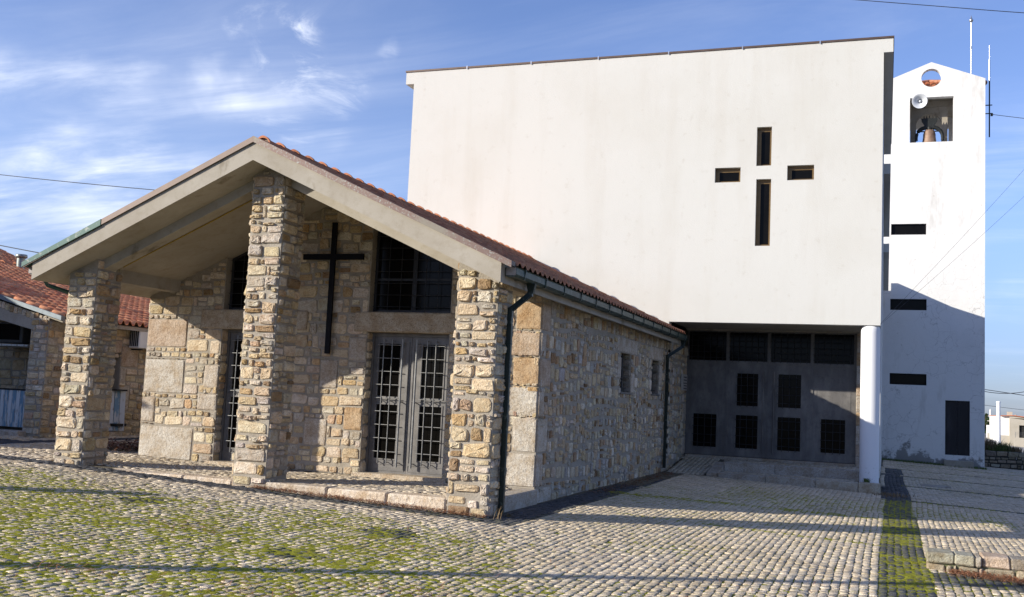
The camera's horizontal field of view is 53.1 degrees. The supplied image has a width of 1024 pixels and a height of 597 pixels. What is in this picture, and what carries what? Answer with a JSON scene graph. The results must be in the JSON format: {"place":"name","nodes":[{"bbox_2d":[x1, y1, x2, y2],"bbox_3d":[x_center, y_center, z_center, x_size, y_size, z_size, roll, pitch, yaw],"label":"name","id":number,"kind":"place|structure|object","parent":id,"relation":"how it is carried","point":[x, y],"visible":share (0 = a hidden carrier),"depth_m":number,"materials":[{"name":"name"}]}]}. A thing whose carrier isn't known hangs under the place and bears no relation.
{"place":"outdoors","nodes":[
{"label":"outdoors","id":0,"kind":"place"},
{"bbox_2d":[0,321,30,343],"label":"window","id":1,"kind":"structure","parent":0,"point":[13,333],"depth_m":22.73,"materials":[{"name":"glass"}]},
{"bbox_2d":[0,245,38,252],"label":"overhead wire","id":2,"kind":"object","parent":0,"point":[19,249],"visible":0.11,"depth_m":42.95,"materials":[{"name":"rubber"}]},
{"bbox_2d":[0,174,153,189],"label":"overhead wire","id":3,"kind":"object","parent":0,"point":[81,183],"visible":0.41,"depth_m":42.20,"materials":[{"name":"metal"}]},
{"bbox_2d":[107,437,138,452],"bbox_3d":[-7.563,2.837,19.907,2.519,0.197,2.911,1,-6,20],"label":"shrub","id":4,"kind":"object","parent":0,"point":[123,444],"visible":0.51,"depth_m":19.70,"materials":[{"name":"brown plant"}]},
{"bbox_2d":[0,435,1023,596],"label":"cobblestone paving","id":5,"kind":"structure","parent":0,"point":[26,452],"depth_m":12.29,"materials":[{"name":"stone"}]},
{"bbox_2d":[11,517,443,596],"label":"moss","id":6,"kind":"object","parent":5,"relation":"on","point":[210,578],"visible":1,"depth_m":8.56,"materials":[{"name":"green plant"}]},
{"bbox_2d":[249,483,489,517],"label":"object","id":7,"kind":"object","parent":5,"relation":"on","point":[333,496],"visible":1,"depth_m":14.68,"materials":[{"name":"grey stone"}]},
{"bbox_2d":[490,508,502,518],"bbox_3d":[-0.197,2.939,14.096,0.226,0.182,0.218,-2,-7,39],"label":"dry weed","id":8,"kind":"object","parent":5,"relation":"on","point":[497,515],"visible":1,"depth_m":14.11,"materials":[{"name":"brown plant"}]},
{"bbox_2d":[0,463,1022,596],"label":"moss","id":9,"kind":"object","parent":5,"relation":"on","point":[155,575],"visible":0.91,"depth_m":10.52,"materials":[{"name":"green plant"}]},
{"bbox_2d":[941,566,1023,584],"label":"pine needles","id":10,"kind":"object","parent":5,"relation":"on","point":[1009,578],"visible":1,"depth_m":12.30,"materials":[{"name":"brown plant"}]},
{"bbox_2d":[0,426,1023,596],"bbox_3d":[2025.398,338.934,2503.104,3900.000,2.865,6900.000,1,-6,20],"label":"ground","id":11,"kind":"structure","parent":0,"point":[645,482],"depth_m":16.53,"materials":[{"name":"grey stone"}]},
{"bbox_2d":[0,249,16,262],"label":"back outbuilding","id":12,"kind":"structure","parent":11,"relation":"on","point":[6,256],"depth_m":35.15,"materials":[{"name":"ceramic"}]},
{"bbox_2d":[0,260,150,437],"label":"stone annex","id":13,"kind":"object","parent":11,"relation":"on","point":[39,310],"visible":0.38,"depth_m":22.51,"materials":[{"name":"stone"}]},
{"bbox_2d":[0,388,25,426],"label":"plank screen","id":14,"kind":"object","parent":13,"relation":"attached to","point":[12,401],"visible":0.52,"depth_m":22.06,"materials":[{"name":"blue paint"}]},
{"bbox_2d":[0,344,29,347],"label":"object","id":15,"kind":"object","parent":13,"relation":"attached to","point":[15,345],"visible":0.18,"depth_m":22.66,"materials":[{"name":"white paint"}]},
{"bbox_2d":[15,254,27,268],"bbox_3d":[-13.704,-0.450,28.501,0.320,1.580,0.320,1,-6,20],"label":"steel flue","id":16,"kind":"object","parent":13,"relation":"on","point":[21,258],"visible":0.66,"depth_m":28.46,"materials":[{"name":"metal"}]},
{"bbox_2d":[109,389,127,430],"bbox_3d":[-8.786,2.480,22.808,0.283,0.915,0.380,1,-6,20],"label":"plank screen","id":17,"kind":"object","parent":13,"relation":"on","point":[116,422],"visible":0.86,"depth_m":22.78,"materials":[{"name":"blue paint"}]},
{"bbox_2d":[129,330,147,349],"bbox_3d":[-8.446,0.962,23.591,0.332,0.485,0.750,1,-6,20],"label":"air conditioner","id":18,"kind":"object","parent":13,"relation":"attached to","point":[138,340],"visible":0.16,"depth_m":23.26,"materials":[{"name":"metal"}]},
{"bbox_2d":[21,135,687,517],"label":"stone chapel","id":19,"kind":"structure","parent":11,"relation":"on","point":[463,369],"depth_m":17.34,"materials":[{"name":"beige stone"}]},
{"bbox_2d":[219,329,242,460],"bbox_3d":[-4.570,1.766,18.529,1.536,2.392,0.169,1,-6,20],"label":"door","id":20,"kind":"structure","parent":19,"relation":"in","point":[235,337],"depth_m":18.75,"materials":[{"name":"grey metal"}]},
{"bbox_2d":[228,251,248,309],"bbox_3d":[-4.467,-0.598,18.735,1.540,1.646,0.116,1,-6,20],"label":"gable window","id":21,"kind":"structure","parent":19,"relation":"in","point":[238,282],"depth_m":18.93,"materials":[{"name":"glass"}]},
{"bbox_2d":[303,222,364,353],"bbox_3d":[-3.145,-0.185,17.997,1.200,2.310,0.130,1,-6,20],"label":"iron cross","id":22,"kind":"object","parent":19,"relation":"attached to","point":[333,257],"visible":1,"depth_m":17.94,"materials":[{"name":"black paint"}]},
{"bbox_2d":[365,333,448,476],"bbox_3d":[-1.770,1.797,17.508,1.536,2.392,0.169,1,-6,20],"label":"door","id":23,"kind":"structure","parent":19,"relation":"in","point":[407,399],"depth_m":17.53,"materials":[{"name":"grey metal"}]},
{"bbox_2d":[373,231,452,312],"bbox_3d":[-1.665,-0.620,17.720,1.540,1.754,0.116,1,-6,20],"label":"gable window","id":24,"kind":"structure","parent":19,"relation":"in","point":[407,279],"depth_m":17.75,"materials":[{"name":"glass"}]},
{"bbox_2d":[619,354,631,394],"bbox_3d":[2.364,1.620,22.114,0.250,0.875,0.970,1,-6,20],"label":"side window","id":25,"kind":"structure","parent":19,"relation":"in","point":[622,368],"depth_m":22.35,"materials":[{"name":"grey metal"}]},
{"bbox_2d":[651,361,659,395],"bbox_3d":[3.400,1.934,24.966,0.250,0.855,0.910,1,-6,20],"label":"side window","id":26,"kind":"structure","parent":19,"relation":"in","point":[652,361],"depth_m":25.08,"materials":[{"name":"grey metal"}]},
{"bbox_2d":[681,374,686,390],"bbox_3d":[4.745,2.311,28.292,0.047,0.440,0.720,1,-6,20],"label":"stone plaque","id":27,"kind":"object","parent":19,"relation":"attached to","point":[683,381],"visible":1,"depth_m":28.23,"materials":[{"name":"grey stone"}]},
{"bbox_2d":[588,472,673,492],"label":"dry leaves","id":28,"kind":"object","parent":11,"relation":"on","point":[643,479],"visible":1,"depth_m":21.91,"materials":[{"name":"brown plant"}]},
{"bbox_2d":[406,36,893,493],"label":"white church","id":29,"kind":"structure","parent":11,"relation":"on","point":[727,210],"depth_m":27.05,"materials":[{"name":"paint"}]},
{"bbox_2d":[715,168,740,182],"bbox_3d":[5.594,-3.160,26.503,0.650,0.385,0.050,1,-6,20],"label":"cross window","id":30,"kind":"structure","parent":29,"relation":"in","point":[722,175],"depth_m":26.50,"materials":[{"name":"black glass"}]},
{"bbox_2d":[755,180,770,245],"bbox_3d":[6.403,-2.166,26.097,0.370,1.715,0.050,1,-6,20],"label":"cross window","id":31,"kind":"structure","parent":29,"relation":"in","point":[763,197],"depth_m":26.09,"materials":[{"name":"black glass"}]},
{"bbox_2d":[757,128,771,165],"bbox_3d":[6.473,-3.864,26.264,0.370,1.010,0.050,1,-6,20],"label":"cross window","id":32,"kind":"structure","parent":29,"relation":"in","point":[764,138],"depth_m":26.27,"materials":[{"name":"black glass"}]},
{"bbox_2d":[684,330,856,463],"bbox_3d":[7.015,2.622,28.021,4.535,3.460,0.180,1,-6,20],"label":"entrance door","id":33,"kind":"structure","parent":29,"relation":"in","point":[772,395],"depth_m":28.01,"materials":[{"name":"grey metal"}]},
{"bbox_2d":[788,166,813,179],"bbox_3d":[7.295,-3.148,25.884,0.650,0.380,0.050,1,-6,20],"label":"cross window","id":34,"kind":"structure","parent":29,"relation":"in","point":[794,172],"depth_m":25.88,"materials":[{"name":"black glass"}]},
{"bbox_2d":[880,201,1018,324],"bbox_3d":[14.550,-3.904,27.107,11.576,10.004,0.005,5,-6,-19],"label":"overhead wire","id":35,"kind":"object","parent":29,"relation":"attached to","point":[950,263],"visible":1,"depth_m":25.47,"materials":[{"name":"metal"}]},
{"bbox_2d":[880,172,1021,323],"bbox_3d":[14.593,-4.808,27.194,11.576,11.784,0.005,5,-6,-19],"label":"overhead wire","id":36,"kind":"object","parent":29,"relation":"attached to","point":[953,246],"visible":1,"depth_m":25.65,"materials":[{"name":"metal"}]},
{"bbox_2d":[872,492,917,497],"bbox_3d":[8.775,4.528,23.719,1.172,0.085,1.146,1,-6,20],"label":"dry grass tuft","id":37,"kind":"object","parent":11,"relation":"on","point":[893,494],"visible":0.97,"depth_m":23.65,"materials":[{"name":"green plant"}]},
{"bbox_2d":[881,62,986,467],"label":"bell tower","id":38,"kind":"structure","parent":11,"relation":"on","point":[933,388],"depth_m":47.51,"materials":[{"name":"white paint"}]},
{"bbox_2d":[890,373,925,384],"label":"slit window","id":39,"kind":"structure","parent":38,"relation":"in","point":[895,378],"depth_m":47.55,"materials":[{"name":"black glass"}]},
{"bbox_2d":[891,224,925,234],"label":"slit window","id":40,"kind":"structure","parent":38,"relation":"in","point":[896,229],"depth_m":48.24,"materials":[{"name":"black glass"}]},
{"bbox_2d":[890,299,926,309],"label":"slit window","id":41,"kind":"structure","parent":38,"relation":"in","point":[895,304],"depth_m":47.89,"materials":[{"name":"black glass"}]},
{"bbox_2d":[912,94,927,107],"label":"horn loudspeaker","id":42,"kind":"object","parent":38,"relation":"attached to","point":[919,100],"visible":1,"depth_m":48.20,"materials":[{"name":"white metal"}]},
{"bbox_2d":[915,115,943,141],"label":"church bell","id":43,"kind":"object","parent":38,"relation":"hanging from","point":[929,123],"visible":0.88,"depth_m":48.84,"materials":[{"name":"brown metal"}]},
{"bbox_2d":[945,400,969,455],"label":"door","id":44,"kind":"structure","parent":38,"relation":"in","point":[957,413],"depth_m":46.63,"materials":[{"name":"black metal"}]},
{"bbox_2d":[969,16,972,73],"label":"lightning rod","id":45,"kind":"object","parent":38,"relation":"attached to","point":[971,20],"visible":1,"depth_m":48.31,"materials":[{"name":"metal"}]},
{"bbox_2d":[985,45,992,136],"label":"radio antenna","id":46,"kind":"object","parent":38,"relation":"attached to","point":[989,113],"visible":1,"depth_m":47.78,"materials":[{"name":"black metal"}]},
{"bbox_2d":[925,547,1023,580],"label":"stone wall","id":47,"kind":"structure","parent":11,"relation":"on","point":[995,564],"depth_m":12.59,"materials":[{"name":"stone"}]},
{"bbox_2d":[985,413,989,429],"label":"conifer","id":48,"kind":"object","parent":11,"relation":"on","point":[987,421],"visible":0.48,"depth_m":165.30,"materials":[{"name":"green plant"}]},
{"bbox_2d":[986,425,989,437],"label":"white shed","id":49,"kind":"structure","parent":11,"relation":"on","point":[987,428],"depth_m":152.90,"materials":[{"name":"white paint"}]},
{"bbox_2d":[985,450,1023,469],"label":"boundary wall","id":50,"kind":"structure","parent":11,"relation":"on","point":[1005,460],"depth_m":49.77,"materials":[{"name":"stone"}]},
{"bbox_2d":[985,438,1003,450],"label":"shrub","id":51,"kind":"object","parent":50,"relation":"on","point":[987,442],"visible":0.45,"depth_m":50.54,"materials":[{"name":"green plant"}]},
{"bbox_2d":[985,444,1005,450],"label":"shrub","id":52,"kind":"object","parent":50,"relation":"on","point":[997,448],"visible":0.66,"depth_m":50.35,"materials":[{"name":"green plant"}]},
{"bbox_2d":[986,442,1014,451],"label":"shrub","id":53,"kind":"object","parent":50,"relation":"on","point":[1006,445],"visible":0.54,"depth_m":50.45,"materials":[{"name":"green plant"}]},
{"bbox_2d":[1005,447,1023,451],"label":"shrub","id":54,"kind":"object","parent":50,"relation":"on","point":[1016,449],"visible":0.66,"depth_m":50.37,"materials":[{"name":"green plant"}]},
{"bbox_2d":[989,412,1023,445],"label":"house","id":55,"kind":"structure","parent":11,"relation":"on","point":[1011,424],"depth_m":108.62,"materials":[{"name":"white paint"}]},
{"bbox_2d":[1019,425,1023,437],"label":"window","id":56,"kind":"structure","parent":55,"relation":"in","point":[1021,427],"depth_m":108.18,"materials":[{"name":"black glass"}]},
{"bbox_2d":[1014,437,1023,446],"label":"garden wall","id":57,"kind":"structure","parent":11,"relation":"on","point":[1018,442],"depth_m":104.66,"materials":[{"name":"beige paint"}]},
{"bbox_2d":[0,0,1023,415],"label":"sky","id":58,"kind":"structure","parent":0,"point":[133,94],"materials":[{"name":"blue"}]},
{"bbox_2d":[642,474,1023,529],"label":"cobblestone paving","id":59,"kind":"structure","parent":0,"point":[1011,507],"depth_m":22.89,"materials":[{"name":"stone"}]},
{"bbox_2d":[602,485,1022,548],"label":"moss","id":60,"kind":"object","parent":59,"relation":"on","point":[904,542],"visible":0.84,"depth_m":18.87,"materials":[{"name":"green plant"}]},
{"bbox_2d":[917,484,950,487],"bbox_3d":[11.713,5.208,28.470,0.900,0.028,0.900,1,-6,20],"label":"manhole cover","id":61,"kind":"object","parent":59,"relation":"on","point":[938,486],"visible":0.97,"depth_m":28.37,"materials":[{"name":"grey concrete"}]},
{"bbox_2d":[860,0,958,7],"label":"overhead wire","id":62,"kind":"object","parent":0,"point":[907,3],"visible":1,"depth_m":36.63,"materials":[{"name":"metal"}]},
{"bbox_2d":[881,460,1023,488],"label":"cobblestone paving","id":63,"kind":"structure","parent":0,"point":[979,476],"depth_m":37.92,"materials":[{"name":"stone"}]},
{"bbox_2d":[882,458,986,469],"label":"grass","id":64,"kind":"structure","parent":63,"relation":"on","point":[934,463],"depth_m":46.65,"materials":[{"name":"green plant"}]},
{"bbox_2d":[896,461,1023,497],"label":"moss","id":65,"kind":"object","parent":63,"relation":"on","point":[953,481],"visible":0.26,"depth_m":34.41,"materials":[{"name":"green plant"}]},
{"bbox_2d":[962,8,1023,12],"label":"overhead wire","id":66,"kind":"object","parent":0,"point":[993,10],"visible":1,"depth_m":35.65,"materials":[{"name":"rubber"}]},
{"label":"street","id":67,"kind":"structure","parent":0,"visible":0},
{"bbox_2d":[996,401,1000,442],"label":"concrete post","id":68,"kind":"object","parent":67,"relation":"on","point":[998,426],"visible":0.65,"depth_m":99.96,"materials":[{"name":"white paint"}]}
]}

